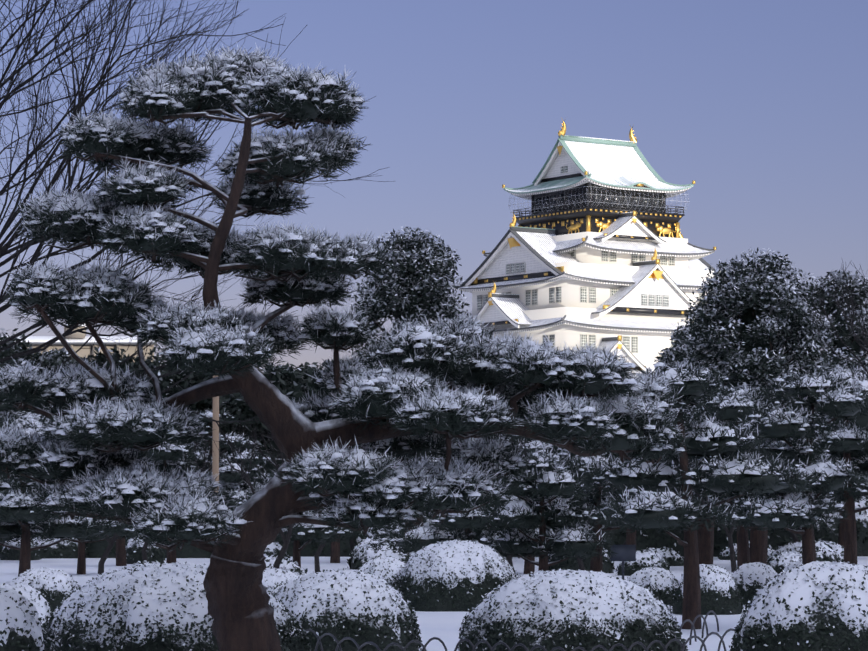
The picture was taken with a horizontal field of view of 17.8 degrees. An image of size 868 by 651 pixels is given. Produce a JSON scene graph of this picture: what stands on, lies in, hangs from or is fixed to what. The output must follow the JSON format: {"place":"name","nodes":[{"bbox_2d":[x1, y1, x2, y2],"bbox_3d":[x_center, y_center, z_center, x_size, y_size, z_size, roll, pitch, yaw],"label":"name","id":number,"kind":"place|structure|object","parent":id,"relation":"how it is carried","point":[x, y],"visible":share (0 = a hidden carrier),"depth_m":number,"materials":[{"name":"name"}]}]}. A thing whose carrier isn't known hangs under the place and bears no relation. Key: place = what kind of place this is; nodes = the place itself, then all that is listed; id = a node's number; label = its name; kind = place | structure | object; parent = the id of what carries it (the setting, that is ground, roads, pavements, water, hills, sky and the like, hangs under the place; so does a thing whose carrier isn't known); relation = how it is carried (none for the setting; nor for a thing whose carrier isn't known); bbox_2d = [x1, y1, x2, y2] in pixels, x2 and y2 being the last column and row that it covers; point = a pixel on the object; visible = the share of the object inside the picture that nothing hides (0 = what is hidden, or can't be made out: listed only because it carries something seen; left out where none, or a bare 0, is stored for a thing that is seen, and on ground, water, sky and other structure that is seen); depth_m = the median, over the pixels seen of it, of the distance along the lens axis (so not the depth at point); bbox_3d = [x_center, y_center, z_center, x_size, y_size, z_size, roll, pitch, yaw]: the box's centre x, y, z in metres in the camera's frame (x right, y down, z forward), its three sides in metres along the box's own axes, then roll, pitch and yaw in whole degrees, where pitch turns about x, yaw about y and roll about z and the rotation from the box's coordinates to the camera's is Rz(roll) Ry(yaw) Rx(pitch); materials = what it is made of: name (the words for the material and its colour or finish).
{"place":"outdoors","nodes":[
{"label":"outdoors","id":0,"kind":"place"},
{"bbox_2d":[0,323,156,361],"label":"rampart wall","id":1,"kind":"structure","parent":0,"point":[76,341],"depth_m":329.07,"materials":[{"name":"white"}]},
{"bbox_2d":[0,556,867,650],"bbox_3d":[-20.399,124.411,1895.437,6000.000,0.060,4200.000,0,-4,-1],"label":"snow ground","id":2,"kind":"structure","parent":0,"point":[444,627],"depth_m":66.61,"materials":[{"name":"white snow"}]},
{"bbox_2d":[0,0,391,503],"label":"bare tree","id":3,"kind":"object","parent":2,"relation":"on","point":[82,98],"visible":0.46,"depth_m":37.24,"materials":[{"name":"brown plant"}]},
{"bbox_2d":[212,376,218,540],"bbox_3d":[-3.425,2.718,43.505,0.107,3.862,0.102,2,-4,-23],"label":"prop pole","id":4,"kind":"object","parent":2,"relation":"on","point":[215,461],"visible":0.38,"depth_m":43.53,"materials":[{"name":"beige wood"}]},
{"bbox_2d":[0,42,693,650],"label":"garden pine","id":5,"kind":"object","parent":2,"relation":"on","point":[468,374],"depth_m":26.28,"materials":[{"name":"green plant"}]},
{"bbox_2d":[0,54,684,530],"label":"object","id":6,"kind":"structure","parent":5,"relation":"on","point":[94,382],"depth_m":26.17,"materials":[{"name":"white"}]},
{"bbox_2d":[45,610,738,650],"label":"fence","id":7,"kind":"object","parent":2,"relation":"on","point":[536,646],"visible":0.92,"depth_m":30.91,"materials":[{"name":"grey metal"}]},
{"bbox_2d":[0,357,867,628],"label":"pine","id":8,"kind":"object","parent":2,"relation":"on","point":[758,487],"depth_m":49.37,"materials":[{"name":"green plant"}]},
{"bbox_2d":[0,362,867,547],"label":"snow","id":9,"kind":"structure","parent":8,"relation":"on","point":[666,470],"depth_m":49.29,"materials":[{"name":"white snow"}]},
{"bbox_2d":[0,226,867,564],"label":"evergreen","id":10,"kind":"object","parent":2,"relation":"on","point":[766,294],"depth_m":88.47,"materials":[{"name":"green plant"}]},
{"bbox_2d":[0,483,867,650],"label":"domed shrub","id":11,"kind":"object","parent":2,"relation":"on","point":[95,549],"visible":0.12,"depth_m":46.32,"materials":[{"name":"green plant"}]},
{"bbox_2d":[0,540,867,650],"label":"snow-covered bushes","id":12,"kind":"object","parent":11,"relation":"on","point":[801,589],"visible":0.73,"depth_m":31.70,"materials":[{"name":"white snow"}]},
{"bbox_2d":[91,260,867,575],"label":"evergreen trees","id":13,"kind":"object","parent":2,"relation":"on","point":[281,554],"visible":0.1,"depth_m":59.96,"materials":[{"name":"green plant"}]},
{"bbox_2d":[449,119,743,377],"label":"castle keep","id":14,"kind":"structure","parent":2,"relation":"on","point":[597,248],"depth_m":411.18,"materials":[{"name":"paint"}]},
{"bbox_2d":[610,545,635,578],"bbox_3d":[4.147,5.289,60.782,0.550,0.960,0.075,0,-4,-1],"label":"info plaque","id":15,"kind":"object","parent":2,"relation":"on","point":[626,552],"visible":0.82,"depth_m":60.77,"materials":[{"name":"grey metal"}]},
{"bbox_2d":[0,0,867,371],"label":"sky","id":16,"kind":"structure","parent":0,"point":[760,104],"materials":[{"name":"blue"}]}
]}

